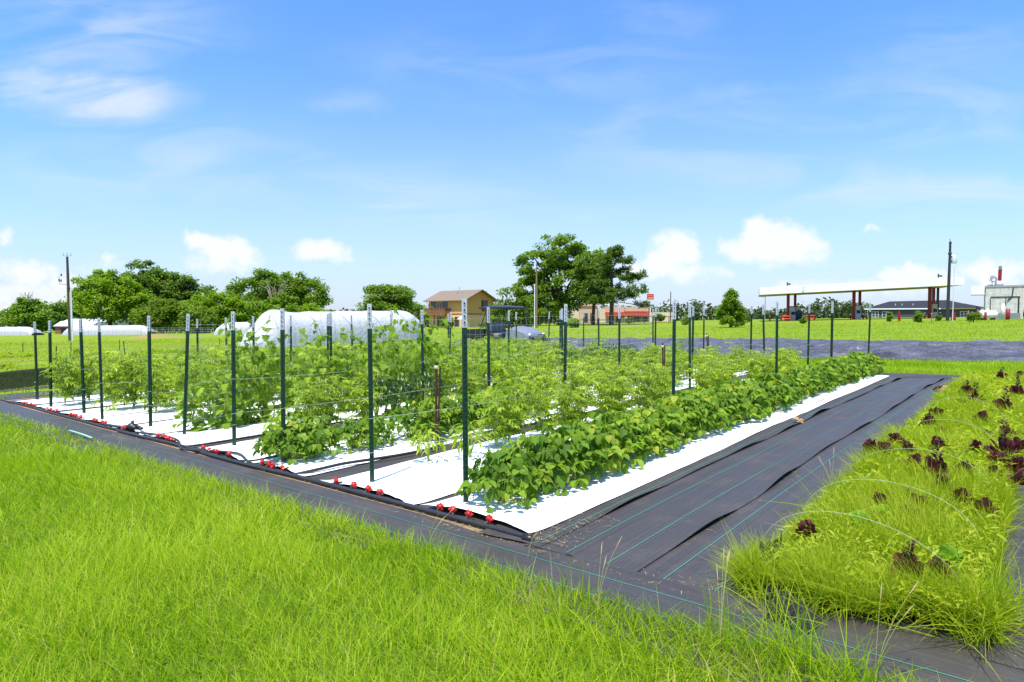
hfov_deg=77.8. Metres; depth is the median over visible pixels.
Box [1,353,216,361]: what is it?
field soil strip
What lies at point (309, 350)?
tomato plant
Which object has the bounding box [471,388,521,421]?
bean plant
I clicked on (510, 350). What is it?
cucumber vine
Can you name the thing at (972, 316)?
shrub
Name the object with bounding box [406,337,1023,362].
plastic sheet
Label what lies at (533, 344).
tomato plant
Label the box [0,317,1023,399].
meadow grass
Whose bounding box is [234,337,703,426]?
plant string
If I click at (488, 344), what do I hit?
post
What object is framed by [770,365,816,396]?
bean plant
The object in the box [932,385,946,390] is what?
dry leaf
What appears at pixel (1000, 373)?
red lettuce
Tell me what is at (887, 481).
hoop wire
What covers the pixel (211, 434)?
ground cover sheet
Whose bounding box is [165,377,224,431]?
cucumber vine
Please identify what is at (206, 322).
leafy tree
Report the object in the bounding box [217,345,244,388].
tomato plant
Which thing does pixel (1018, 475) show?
red lettuce
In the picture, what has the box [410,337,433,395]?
cucumber vine
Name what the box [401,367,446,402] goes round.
plant
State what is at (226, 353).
post
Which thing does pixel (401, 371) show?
cucumber vine
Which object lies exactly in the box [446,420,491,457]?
pepper plant
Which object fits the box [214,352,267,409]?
tomato plant
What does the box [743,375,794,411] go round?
bean plant
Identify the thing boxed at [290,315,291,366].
post
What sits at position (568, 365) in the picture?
tomato plant
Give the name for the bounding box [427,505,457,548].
grass stalk
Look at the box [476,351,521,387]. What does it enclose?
tomato plant
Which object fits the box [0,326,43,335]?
tunnel
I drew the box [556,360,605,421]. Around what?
tomato plant
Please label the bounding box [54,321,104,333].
brick shed
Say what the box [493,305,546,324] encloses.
leafy tree
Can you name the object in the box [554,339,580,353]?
tomato plant
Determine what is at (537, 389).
bean plant
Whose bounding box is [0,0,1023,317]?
sky
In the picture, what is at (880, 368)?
bean plant
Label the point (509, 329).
post
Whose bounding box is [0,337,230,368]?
field weeds
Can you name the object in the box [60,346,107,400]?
tomato plant
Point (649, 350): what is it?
tomato plant
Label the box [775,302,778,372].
post
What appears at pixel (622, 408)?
tomato plant
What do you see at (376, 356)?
cucumber vine
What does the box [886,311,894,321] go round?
shrub
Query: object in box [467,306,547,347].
utility vehicle
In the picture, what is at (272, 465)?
drip valve
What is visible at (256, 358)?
cucumber vine
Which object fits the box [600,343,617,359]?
pepper plant
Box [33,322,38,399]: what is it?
post
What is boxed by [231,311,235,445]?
post
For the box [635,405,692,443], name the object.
bean plant
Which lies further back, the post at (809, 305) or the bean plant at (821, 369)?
the post at (809, 305)
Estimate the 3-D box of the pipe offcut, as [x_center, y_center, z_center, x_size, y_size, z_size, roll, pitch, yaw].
[-5.888,1.266,9.435,0.704,0.048,0.036,1,3,34]
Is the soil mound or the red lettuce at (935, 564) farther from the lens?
the soil mound
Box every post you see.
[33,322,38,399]
[48,321,52,406]
[79,319,85,412]
[97,318,103,419]
[147,316,152,426]
[183,314,189,433]
[196,319,198,354]
[225,318,227,355]
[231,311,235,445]
[252,316,254,353]
[280,308,285,461]
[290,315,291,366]
[327,313,328,385]
[329,312,332,393]
[351,315,352,350]
[367,304,373,481]
[421,310,423,400]
[447,313,448,346]
[449,312,451,352]
[462,298,468,511]
[487,307,489,385]
[508,310,509,369]
[515,312,516,342]
[548,312,549,345]
[559,311,560,362]
[561,309,562,382]
[563,304,566,415]
[583,311,583,352]
[598,309,599,367]
[618,307,619,369]
[652,309,653,342]
[654,308,656,353]
[672,301,675,394]
[689,304,690,390]
[691,306,693,373]
[703,307,704,352]
[750,306,752,353]
[762,304,764,372]
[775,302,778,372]
[807,304,810,364]
[830,302,833,361]
[868,303,870,353]
[951,312,955,319]
[1005,309,1009,319]
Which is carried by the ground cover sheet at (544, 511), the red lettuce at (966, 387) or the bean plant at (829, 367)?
the bean plant at (829, 367)
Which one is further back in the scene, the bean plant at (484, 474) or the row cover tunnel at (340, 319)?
the row cover tunnel at (340, 319)
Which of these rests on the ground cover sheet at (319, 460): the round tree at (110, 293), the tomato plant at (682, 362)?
the tomato plant at (682, 362)
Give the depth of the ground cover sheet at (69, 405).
12.51 m
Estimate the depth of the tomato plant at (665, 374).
10.65 m
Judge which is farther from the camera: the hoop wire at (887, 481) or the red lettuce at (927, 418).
the red lettuce at (927, 418)
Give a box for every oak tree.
[120,259,190,324]
[151,271,219,330]
[225,267,286,321]
[267,271,333,310]
[511,233,612,324]
[568,250,617,324]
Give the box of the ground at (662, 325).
[0,317,1023,658]
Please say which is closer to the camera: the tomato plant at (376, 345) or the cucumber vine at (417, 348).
the cucumber vine at (417, 348)
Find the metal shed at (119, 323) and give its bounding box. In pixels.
[65,319,129,325]
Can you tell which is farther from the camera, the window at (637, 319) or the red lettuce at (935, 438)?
the window at (637, 319)
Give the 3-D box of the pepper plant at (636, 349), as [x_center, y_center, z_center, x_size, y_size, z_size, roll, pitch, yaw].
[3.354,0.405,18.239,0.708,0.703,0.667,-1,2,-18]
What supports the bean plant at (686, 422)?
on the ground cover sheet at (544, 511)
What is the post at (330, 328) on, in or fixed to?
on the ground at (662, 325)
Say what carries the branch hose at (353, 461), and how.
attached to the irrigation pipe at (435, 512)
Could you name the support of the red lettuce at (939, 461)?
on the bed soil
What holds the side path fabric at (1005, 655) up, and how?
on the ground at (662, 325)
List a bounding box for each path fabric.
[0,382,97,390]
[0,384,159,399]
[479,376,902,546]
[525,377,941,571]
[637,379,1023,660]
[936,433,1023,669]
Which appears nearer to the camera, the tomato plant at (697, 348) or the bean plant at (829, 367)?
the bean plant at (829, 367)
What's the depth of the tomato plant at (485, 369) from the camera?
11.66 m
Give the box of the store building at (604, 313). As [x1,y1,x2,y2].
[567,301,671,322]
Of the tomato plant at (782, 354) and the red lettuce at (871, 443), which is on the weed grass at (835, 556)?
the red lettuce at (871, 443)
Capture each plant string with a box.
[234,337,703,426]
[282,353,691,437]
[370,344,809,453]
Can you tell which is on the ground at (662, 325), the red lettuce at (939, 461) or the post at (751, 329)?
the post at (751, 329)
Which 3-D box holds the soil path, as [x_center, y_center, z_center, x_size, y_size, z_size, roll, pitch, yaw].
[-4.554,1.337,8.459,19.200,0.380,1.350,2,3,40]
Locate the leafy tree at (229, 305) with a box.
[178,289,250,331]
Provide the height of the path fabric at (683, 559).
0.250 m
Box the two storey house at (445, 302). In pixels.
[423,289,498,327]
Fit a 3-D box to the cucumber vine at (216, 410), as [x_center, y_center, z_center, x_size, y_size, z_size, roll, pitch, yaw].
[-4.198,0.498,9.243,0.541,1.645,0.825,1,2,15]
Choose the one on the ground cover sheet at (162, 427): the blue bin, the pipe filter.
the pipe filter
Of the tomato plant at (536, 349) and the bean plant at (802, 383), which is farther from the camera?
the tomato plant at (536, 349)
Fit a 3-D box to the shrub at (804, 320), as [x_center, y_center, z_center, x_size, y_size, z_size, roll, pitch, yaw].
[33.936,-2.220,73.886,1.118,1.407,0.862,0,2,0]
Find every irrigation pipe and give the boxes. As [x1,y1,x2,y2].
[0,399,117,429]
[115,429,522,536]
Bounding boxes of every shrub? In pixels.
[440,317,455,328]
[567,317,579,327]
[625,317,632,323]
[654,313,665,321]
[681,314,688,324]
[744,315,750,321]
[799,316,807,323]
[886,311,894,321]
[912,310,924,321]
[935,314,942,320]
[965,312,981,321]
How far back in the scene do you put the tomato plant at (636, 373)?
9.70 m
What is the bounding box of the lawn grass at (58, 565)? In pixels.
[0,409,970,681]
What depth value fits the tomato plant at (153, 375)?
13.56 m
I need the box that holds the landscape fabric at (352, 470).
[12,368,746,524]
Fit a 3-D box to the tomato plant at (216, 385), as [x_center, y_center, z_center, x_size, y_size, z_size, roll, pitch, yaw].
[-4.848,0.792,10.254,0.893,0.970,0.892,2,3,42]
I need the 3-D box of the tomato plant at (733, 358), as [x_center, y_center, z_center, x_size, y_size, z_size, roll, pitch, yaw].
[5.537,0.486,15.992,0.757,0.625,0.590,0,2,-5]
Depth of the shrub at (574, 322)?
83.55 m
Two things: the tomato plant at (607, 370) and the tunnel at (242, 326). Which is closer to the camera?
the tomato plant at (607, 370)
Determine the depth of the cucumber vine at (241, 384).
9.77 m
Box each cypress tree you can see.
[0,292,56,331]
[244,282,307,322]
[711,287,747,326]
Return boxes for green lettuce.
[846,510,873,527]
[870,504,892,520]
[930,543,964,567]
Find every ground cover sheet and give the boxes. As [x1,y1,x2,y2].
[17,387,172,403]
[37,382,318,410]
[60,394,275,417]
[78,367,542,424]
[115,371,570,434]
[152,368,639,444]
[193,371,694,459]
[251,370,747,475]
[322,379,748,503]
[420,374,887,532]
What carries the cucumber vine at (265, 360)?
on the landscape fabric at (352, 470)
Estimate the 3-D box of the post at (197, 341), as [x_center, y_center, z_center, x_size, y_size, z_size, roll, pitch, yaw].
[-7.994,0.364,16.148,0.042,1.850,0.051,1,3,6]
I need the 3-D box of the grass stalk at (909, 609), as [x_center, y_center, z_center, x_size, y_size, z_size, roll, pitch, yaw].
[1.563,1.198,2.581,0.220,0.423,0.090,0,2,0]
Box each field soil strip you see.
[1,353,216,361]
[9,344,222,347]
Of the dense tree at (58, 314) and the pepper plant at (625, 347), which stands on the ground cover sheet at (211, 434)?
the pepper plant at (625, 347)
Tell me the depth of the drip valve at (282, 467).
6.44 m
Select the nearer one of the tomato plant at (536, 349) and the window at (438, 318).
the tomato plant at (536, 349)
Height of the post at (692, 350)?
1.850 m
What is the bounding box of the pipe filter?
[127,420,137,431]
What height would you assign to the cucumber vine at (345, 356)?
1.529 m
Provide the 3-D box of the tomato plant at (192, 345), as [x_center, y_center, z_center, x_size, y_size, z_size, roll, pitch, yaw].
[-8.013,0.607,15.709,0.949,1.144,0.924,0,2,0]
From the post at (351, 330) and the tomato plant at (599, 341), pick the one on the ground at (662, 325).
the post at (351, 330)
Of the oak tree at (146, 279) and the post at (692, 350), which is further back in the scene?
the oak tree at (146, 279)
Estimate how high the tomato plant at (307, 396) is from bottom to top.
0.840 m
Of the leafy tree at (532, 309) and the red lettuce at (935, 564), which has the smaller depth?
the red lettuce at (935, 564)
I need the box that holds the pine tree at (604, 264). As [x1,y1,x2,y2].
[578,244,651,324]
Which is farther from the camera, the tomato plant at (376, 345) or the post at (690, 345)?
the tomato plant at (376, 345)
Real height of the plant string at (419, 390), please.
0.567 m
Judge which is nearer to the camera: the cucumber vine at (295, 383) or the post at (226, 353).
the cucumber vine at (295, 383)
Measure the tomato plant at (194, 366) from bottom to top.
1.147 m
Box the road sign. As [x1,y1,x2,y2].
[647,294,653,322]
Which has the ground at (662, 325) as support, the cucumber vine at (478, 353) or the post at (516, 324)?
the post at (516, 324)
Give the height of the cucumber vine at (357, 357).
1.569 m
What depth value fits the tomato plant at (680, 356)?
14.11 m
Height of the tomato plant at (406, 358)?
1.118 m
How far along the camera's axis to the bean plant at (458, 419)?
8.40 m
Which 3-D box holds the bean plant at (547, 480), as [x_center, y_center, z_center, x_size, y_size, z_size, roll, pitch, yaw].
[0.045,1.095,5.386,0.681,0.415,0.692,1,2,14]
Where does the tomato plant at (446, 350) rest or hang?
on the ground cover sheet at (143, 417)
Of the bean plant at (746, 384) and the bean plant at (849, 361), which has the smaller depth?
the bean plant at (746, 384)
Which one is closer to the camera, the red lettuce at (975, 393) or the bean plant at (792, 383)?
the red lettuce at (975, 393)
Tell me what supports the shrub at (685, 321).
on the ground at (662, 325)
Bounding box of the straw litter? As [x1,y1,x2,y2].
[89,424,1023,619]
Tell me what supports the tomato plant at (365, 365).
on the ground cover sheet at (162, 427)
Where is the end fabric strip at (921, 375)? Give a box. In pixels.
[620,365,962,378]
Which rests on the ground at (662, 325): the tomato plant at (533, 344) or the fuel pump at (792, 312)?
the fuel pump at (792, 312)
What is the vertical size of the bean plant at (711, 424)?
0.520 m
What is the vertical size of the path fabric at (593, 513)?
0.245 m
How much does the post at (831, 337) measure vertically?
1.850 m
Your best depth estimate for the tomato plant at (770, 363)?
13.91 m
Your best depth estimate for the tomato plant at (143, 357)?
15.11 m
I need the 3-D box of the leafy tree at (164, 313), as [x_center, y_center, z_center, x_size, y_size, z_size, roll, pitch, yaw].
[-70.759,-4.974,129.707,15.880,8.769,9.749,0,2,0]
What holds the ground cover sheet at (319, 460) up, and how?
on the landscape fabric at (352, 470)
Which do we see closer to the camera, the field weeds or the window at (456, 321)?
the field weeds
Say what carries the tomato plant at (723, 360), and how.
on the ground cover sheet at (423, 479)
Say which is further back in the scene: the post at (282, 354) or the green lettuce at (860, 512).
the post at (282, 354)
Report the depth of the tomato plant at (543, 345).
19.52 m
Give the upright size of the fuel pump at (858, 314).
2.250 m
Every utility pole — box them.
[58,253,72,340]
[534,267,537,327]
[946,239,956,320]
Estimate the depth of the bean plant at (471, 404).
8.68 m
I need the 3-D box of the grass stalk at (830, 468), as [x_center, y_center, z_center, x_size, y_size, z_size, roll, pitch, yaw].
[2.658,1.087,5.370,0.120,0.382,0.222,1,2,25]
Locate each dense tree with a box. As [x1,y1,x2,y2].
[23,299,86,330]
[66,307,105,318]
[407,301,428,326]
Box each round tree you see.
[64,268,151,325]
[354,283,416,311]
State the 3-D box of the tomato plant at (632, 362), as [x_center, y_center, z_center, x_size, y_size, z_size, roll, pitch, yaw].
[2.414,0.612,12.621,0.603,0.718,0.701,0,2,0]
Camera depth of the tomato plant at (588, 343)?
18.46 m
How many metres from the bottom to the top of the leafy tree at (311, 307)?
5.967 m
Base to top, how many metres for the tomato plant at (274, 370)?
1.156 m
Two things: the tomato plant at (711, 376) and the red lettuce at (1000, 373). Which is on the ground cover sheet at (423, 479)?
the tomato plant at (711, 376)
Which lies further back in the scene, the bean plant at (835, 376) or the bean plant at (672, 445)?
the bean plant at (835, 376)
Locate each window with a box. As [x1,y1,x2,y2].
[437,317,442,325]
[455,317,458,325]
[481,300,487,310]
[584,313,647,322]
[872,312,878,316]
[960,311,966,316]
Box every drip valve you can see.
[224,451,232,457]
[259,459,266,465]
[269,462,278,468]
[280,465,288,470]
[333,477,341,484]
[349,481,357,488]
[364,485,372,492]
[376,488,383,495]
[436,502,443,510]
[448,506,456,514]
[465,509,473,518]
[483,514,495,523]
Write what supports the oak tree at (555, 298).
on the ground at (662, 325)
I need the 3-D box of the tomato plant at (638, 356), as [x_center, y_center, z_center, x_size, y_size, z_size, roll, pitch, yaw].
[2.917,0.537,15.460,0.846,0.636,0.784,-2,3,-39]
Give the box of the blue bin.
[795,310,801,320]
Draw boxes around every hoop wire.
[763,511,954,572]
[802,479,977,532]
[851,448,987,479]
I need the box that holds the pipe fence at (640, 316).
[597,316,671,324]
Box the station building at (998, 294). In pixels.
[971,266,1023,318]
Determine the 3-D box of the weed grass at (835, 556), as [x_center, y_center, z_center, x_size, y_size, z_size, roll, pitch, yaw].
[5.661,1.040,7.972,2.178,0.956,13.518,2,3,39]
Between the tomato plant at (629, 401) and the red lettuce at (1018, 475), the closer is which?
the red lettuce at (1018, 475)
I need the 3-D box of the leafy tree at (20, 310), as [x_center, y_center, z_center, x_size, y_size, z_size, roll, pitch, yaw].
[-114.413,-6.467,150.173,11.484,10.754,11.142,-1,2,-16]
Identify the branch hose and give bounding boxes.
[135,431,264,466]
[194,418,361,445]
[294,422,536,473]
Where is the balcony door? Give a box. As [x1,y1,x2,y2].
[436,302,442,312]
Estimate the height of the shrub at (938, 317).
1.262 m
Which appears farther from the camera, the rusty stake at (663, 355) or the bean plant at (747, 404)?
the rusty stake at (663, 355)
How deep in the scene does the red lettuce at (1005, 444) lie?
5.88 m
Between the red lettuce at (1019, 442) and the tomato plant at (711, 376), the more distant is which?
the tomato plant at (711, 376)
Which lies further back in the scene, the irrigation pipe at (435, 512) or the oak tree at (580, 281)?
the oak tree at (580, 281)
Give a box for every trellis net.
[49,345,222,396]
[188,312,651,419]
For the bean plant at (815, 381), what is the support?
on the ground cover sheet at (544, 511)
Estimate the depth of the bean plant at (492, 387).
9.20 m
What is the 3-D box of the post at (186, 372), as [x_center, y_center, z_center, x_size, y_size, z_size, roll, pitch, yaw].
[-4.507,0.553,8.785,0.042,1.850,0.051,3,2,-4]
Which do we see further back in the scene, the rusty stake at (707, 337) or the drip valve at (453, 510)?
the rusty stake at (707, 337)
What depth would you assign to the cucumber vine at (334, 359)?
10.48 m
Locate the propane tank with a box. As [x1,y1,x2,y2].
[979,309,997,319]
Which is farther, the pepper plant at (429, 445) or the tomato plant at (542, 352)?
the tomato plant at (542, 352)
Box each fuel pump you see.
[789,306,795,320]
[855,304,861,318]
[931,303,937,317]
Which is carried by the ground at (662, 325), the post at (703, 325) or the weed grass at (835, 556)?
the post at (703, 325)
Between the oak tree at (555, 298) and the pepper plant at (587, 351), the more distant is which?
the oak tree at (555, 298)
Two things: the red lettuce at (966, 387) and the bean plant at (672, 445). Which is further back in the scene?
the red lettuce at (966, 387)
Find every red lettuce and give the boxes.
[795,519,817,542]
[862,439,877,452]
[866,492,891,507]
[875,441,893,452]
[887,433,904,443]
[888,540,933,583]
[900,504,919,515]
[901,441,914,454]
[903,453,922,467]
[908,493,929,508]
[918,415,935,426]
[920,437,952,477]
[925,557,955,582]
[928,407,943,415]
[928,436,947,450]
[934,474,953,489]
[950,487,973,503]
[952,461,976,474]
[958,380,973,394]
[968,382,986,400]
[968,439,984,451]
[973,410,990,422]
[973,497,998,518]
[984,419,1018,457]
[986,465,1001,476]
[987,450,1007,462]
[994,367,1007,379]
[995,386,1012,411]
[998,427,1017,436]
[1004,455,1023,471]
[1006,469,1023,486]
[1007,374,1023,395]
[1013,437,1023,452]
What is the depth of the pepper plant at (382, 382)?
9.50 m
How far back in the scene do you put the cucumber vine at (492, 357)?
13.32 m
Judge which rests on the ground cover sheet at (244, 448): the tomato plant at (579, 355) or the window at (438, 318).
the tomato plant at (579, 355)
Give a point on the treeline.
(846, 307)
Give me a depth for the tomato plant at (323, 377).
11.65 m
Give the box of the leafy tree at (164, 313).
[127,295,201,332]
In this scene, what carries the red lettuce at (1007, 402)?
on the bed soil
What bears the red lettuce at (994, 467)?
on the weed grass at (835, 556)
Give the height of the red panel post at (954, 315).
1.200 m
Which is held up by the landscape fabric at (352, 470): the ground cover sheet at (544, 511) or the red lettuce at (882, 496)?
the ground cover sheet at (544, 511)
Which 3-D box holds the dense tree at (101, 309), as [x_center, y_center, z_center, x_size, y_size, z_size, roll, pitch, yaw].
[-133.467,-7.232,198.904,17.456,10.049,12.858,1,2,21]
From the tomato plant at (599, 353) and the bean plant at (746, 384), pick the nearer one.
the bean plant at (746, 384)
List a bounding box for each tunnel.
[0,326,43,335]
[62,325,156,334]
[214,322,251,334]
[238,309,425,347]
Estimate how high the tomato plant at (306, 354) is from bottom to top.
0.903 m
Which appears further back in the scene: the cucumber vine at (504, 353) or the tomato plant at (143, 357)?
the tomato plant at (143, 357)
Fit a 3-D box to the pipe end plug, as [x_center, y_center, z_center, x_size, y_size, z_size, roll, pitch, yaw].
[0.113,1.344,4.323,0.085,0.054,0.054,2,3,40]
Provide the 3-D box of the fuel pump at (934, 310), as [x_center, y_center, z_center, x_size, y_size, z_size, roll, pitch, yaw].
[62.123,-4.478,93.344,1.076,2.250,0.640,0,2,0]
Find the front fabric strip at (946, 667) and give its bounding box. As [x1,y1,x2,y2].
[0,401,1023,681]
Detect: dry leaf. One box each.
[792,416,802,422]
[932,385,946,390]
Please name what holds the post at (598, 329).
on the ground at (662, 325)
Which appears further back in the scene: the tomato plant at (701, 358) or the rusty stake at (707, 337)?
the rusty stake at (707, 337)
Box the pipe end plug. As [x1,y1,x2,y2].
[521,533,534,541]
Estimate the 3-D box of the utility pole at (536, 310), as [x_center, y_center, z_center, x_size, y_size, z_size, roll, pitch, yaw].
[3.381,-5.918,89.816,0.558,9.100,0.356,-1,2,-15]
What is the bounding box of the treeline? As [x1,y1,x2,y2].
[0,296,1023,327]
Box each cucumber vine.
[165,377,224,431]
[191,319,252,428]
[206,375,245,425]
[217,373,272,416]
[218,322,274,424]
[239,323,285,422]
[266,314,312,417]
[285,320,333,415]
[300,330,351,410]
[325,325,361,409]
[333,322,374,407]
[345,322,385,405]
[372,325,404,403]
[377,307,417,417]
[379,319,416,401]
[398,314,433,397]
[399,311,439,411]
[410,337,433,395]
[420,305,454,397]
[431,342,456,392]
[443,336,474,392]
[452,344,485,392]
[470,339,500,388]
[472,341,494,388]
[480,336,507,380]
[499,338,523,381]
[503,337,535,382]
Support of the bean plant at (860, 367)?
on the ground cover sheet at (544, 511)
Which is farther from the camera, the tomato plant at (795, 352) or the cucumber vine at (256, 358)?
the tomato plant at (795, 352)
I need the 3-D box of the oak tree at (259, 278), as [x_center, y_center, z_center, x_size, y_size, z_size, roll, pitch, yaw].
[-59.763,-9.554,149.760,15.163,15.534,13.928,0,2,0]
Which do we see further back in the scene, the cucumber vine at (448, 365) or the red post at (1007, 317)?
the red post at (1007, 317)
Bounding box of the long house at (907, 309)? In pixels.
[864,300,983,317]
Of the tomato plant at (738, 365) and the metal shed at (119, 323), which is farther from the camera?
the metal shed at (119, 323)
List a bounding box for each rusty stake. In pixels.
[434,362,440,442]
[661,343,664,375]
[706,333,708,348]
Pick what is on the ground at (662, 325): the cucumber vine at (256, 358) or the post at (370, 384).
the post at (370, 384)
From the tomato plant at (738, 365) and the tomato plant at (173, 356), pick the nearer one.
the tomato plant at (738, 365)
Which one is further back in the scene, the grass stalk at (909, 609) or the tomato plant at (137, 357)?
the tomato plant at (137, 357)
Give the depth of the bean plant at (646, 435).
6.51 m
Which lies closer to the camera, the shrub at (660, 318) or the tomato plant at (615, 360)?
the tomato plant at (615, 360)
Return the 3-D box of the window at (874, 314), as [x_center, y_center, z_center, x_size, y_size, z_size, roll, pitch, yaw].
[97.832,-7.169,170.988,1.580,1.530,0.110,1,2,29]
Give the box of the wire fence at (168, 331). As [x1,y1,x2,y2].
[151,327,213,334]
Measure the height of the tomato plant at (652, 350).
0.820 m
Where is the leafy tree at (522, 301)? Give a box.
[482,286,533,326]
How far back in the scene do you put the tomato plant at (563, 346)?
17.49 m
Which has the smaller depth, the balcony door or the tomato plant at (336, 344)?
the tomato plant at (336, 344)
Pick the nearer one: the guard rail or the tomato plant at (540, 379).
the tomato plant at (540, 379)
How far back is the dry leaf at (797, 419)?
8.50 m
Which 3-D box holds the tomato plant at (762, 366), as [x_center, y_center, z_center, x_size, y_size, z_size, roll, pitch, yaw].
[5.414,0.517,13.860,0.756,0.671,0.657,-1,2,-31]
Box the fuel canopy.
[758,274,964,320]
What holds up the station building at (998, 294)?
on the ground at (662, 325)
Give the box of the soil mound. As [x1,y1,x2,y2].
[120,334,184,338]
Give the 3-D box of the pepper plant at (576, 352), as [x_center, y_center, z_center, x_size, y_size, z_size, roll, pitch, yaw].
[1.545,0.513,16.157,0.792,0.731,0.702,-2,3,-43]
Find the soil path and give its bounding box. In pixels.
[0,396,526,543]
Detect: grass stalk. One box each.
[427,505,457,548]
[597,537,621,614]
[716,550,729,645]
[818,452,833,482]
[875,581,918,680]
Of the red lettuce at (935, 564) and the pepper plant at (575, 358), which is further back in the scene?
the pepper plant at (575, 358)
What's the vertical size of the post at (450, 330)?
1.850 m
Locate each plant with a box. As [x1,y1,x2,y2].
[39,357,80,397]
[44,348,91,404]
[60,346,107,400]
[75,355,109,390]
[84,349,142,410]
[89,353,128,398]
[108,353,145,390]
[115,349,153,406]
[120,345,162,372]
[122,349,180,411]
[137,353,177,397]
[137,354,183,405]
[153,360,205,404]
[154,352,179,387]
[160,346,193,392]
[167,351,225,420]
[168,348,205,399]
[169,343,204,369]
[170,344,202,373]
[175,343,229,404]
[183,362,238,416]
[197,351,230,387]
[198,344,223,374]
[213,352,246,389]
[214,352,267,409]
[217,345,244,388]
[230,358,266,394]
[241,346,266,389]
[250,351,280,404]
[251,426,314,465]
[261,408,293,430]
[262,415,328,457]
[263,344,293,396]
[271,362,309,403]
[275,414,343,461]
[276,341,305,376]
[280,349,316,388]
[280,374,340,427]
[285,349,314,375]
[286,341,319,356]
[296,355,332,385]
[297,342,333,381]
[301,353,338,401]
[308,374,357,426]
[313,358,352,395]
[323,339,349,381]
[331,417,380,453]
[337,364,393,420]
[338,346,366,392]
[344,344,367,383]
[349,415,396,448]
[354,349,389,380]
[354,371,400,418]
[362,338,385,353]
[376,372,419,406]
[383,400,442,440]
[395,341,424,382]
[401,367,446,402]
[401,395,460,434]
[404,424,448,460]
[412,399,470,429]
[426,354,461,402]
[426,358,459,394]
[434,338,459,357]
[442,394,482,428]
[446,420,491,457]
[451,363,484,398]
[452,336,470,348]
[452,338,476,357]
[454,353,495,392]
[454,449,544,513]
[455,390,494,426]
[467,342,486,376]
[467,354,474,371]
[468,386,523,446]
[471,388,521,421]
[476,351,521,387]
[477,445,557,501]
[478,386,529,422]
[481,375,538,437]
[490,381,535,416]
[491,340,514,361]
[492,345,515,364]
[496,357,528,387]
[500,435,588,496]
[510,346,537,371]
[510,382,547,414]
[512,339,537,368]
[513,333,531,348]
[516,358,546,382]
[517,355,558,408]
[518,380,572,433]
[520,357,548,387]
[523,338,541,362]
[523,424,603,490]
[526,364,560,399]
[528,336,557,360]
[529,336,551,362]
[529,346,550,372]
[532,419,621,480]
[536,342,559,367]
[537,372,588,428]
[539,348,567,386]
[543,365,594,427]
[550,341,577,352]
[550,349,578,381]
[551,347,576,367]
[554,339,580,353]
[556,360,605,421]
[557,358,592,392]
[559,417,634,473]
[560,347,582,369]
[567,354,600,381]
[567,362,599,405]
[568,347,597,374]
[568,411,648,469]
[580,345,603,360]
[581,342,601,352]
[582,369,630,421]
[587,350,610,378]
[589,345,624,369]
[590,355,621,398]
[590,363,633,416]
[590,411,660,458]
[591,336,609,349]
[591,364,625,392]
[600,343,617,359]
[600,343,636,374]
[602,350,626,372]
[605,357,637,387]
[608,343,628,359]
[610,373,646,409]
[616,407,682,453]
[617,350,649,367]
[619,356,666,411]
[620,411,672,457]
[622,354,645,386]
[623,343,640,356]
[629,357,670,407]
[633,366,671,403]
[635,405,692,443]
[637,343,660,367]
[637,344,665,366]
[641,342,666,362]
[644,356,668,385]
[645,344,670,358]
[649,394,712,437]
[652,352,683,379]
[652,369,687,404]
[654,348,686,373]
[654,365,681,394]
[655,404,698,444]
[665,392,728,436]
[666,339,687,360]
[667,349,688,383]
[670,389,725,430]
[676,347,701,378]
[677,354,688,377]
[685,363,723,392]
[687,352,714,371]
[688,346,717,370]
[692,360,723,385]
[692,389,744,430]
[693,358,720,391]
[698,345,721,364]
[703,354,737,375]
[703,360,733,387]
[704,393,748,425]
[705,357,734,384]
[708,384,757,422]
[709,384,771,419]
[715,352,746,380]
[715,359,741,383]
[722,348,744,372]
[723,378,771,417]
[725,341,749,369]
[737,350,768,379]
[738,381,773,410]
[742,350,769,379]
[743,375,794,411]
[744,371,797,406]
[747,349,774,373]
[752,373,804,403]
[754,382,776,411]
[758,378,798,406]
[761,354,788,372]
[765,347,798,372]
[765,348,794,366]
[770,347,799,370]
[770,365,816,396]
[772,346,803,365]
[784,372,817,395]
[784,374,809,399]
[787,348,806,366]
[796,371,830,393]
[799,367,833,392]
[801,365,843,389]
[802,371,824,392]
[803,365,840,386]
[809,359,856,382]
[813,364,845,383]
[816,363,846,385]
[827,358,859,384]
[828,356,861,381]
[836,353,872,376]
[845,360,863,379]
[847,354,872,375]
[850,351,878,372]
[852,357,878,376]
[856,352,886,374]
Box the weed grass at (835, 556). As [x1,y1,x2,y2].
[702,366,1023,681]
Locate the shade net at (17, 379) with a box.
[0,359,204,389]
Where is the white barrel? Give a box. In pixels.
[1000,304,1005,319]
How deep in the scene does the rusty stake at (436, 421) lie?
7.78 m
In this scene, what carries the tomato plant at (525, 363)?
on the landscape fabric at (352, 470)
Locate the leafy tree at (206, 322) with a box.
[177,304,218,333]
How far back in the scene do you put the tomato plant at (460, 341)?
20.67 m
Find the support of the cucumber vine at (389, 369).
on the ground cover sheet at (244, 448)
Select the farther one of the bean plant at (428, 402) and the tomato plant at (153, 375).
the tomato plant at (153, 375)
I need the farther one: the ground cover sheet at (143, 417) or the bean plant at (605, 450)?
the ground cover sheet at (143, 417)
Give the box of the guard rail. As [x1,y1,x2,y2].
[781,315,790,320]
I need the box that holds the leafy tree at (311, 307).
[302,302,328,311]
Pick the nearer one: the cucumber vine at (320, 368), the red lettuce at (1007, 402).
the red lettuce at (1007, 402)
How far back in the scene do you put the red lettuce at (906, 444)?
6.10 m
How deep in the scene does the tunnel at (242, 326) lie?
98.11 m

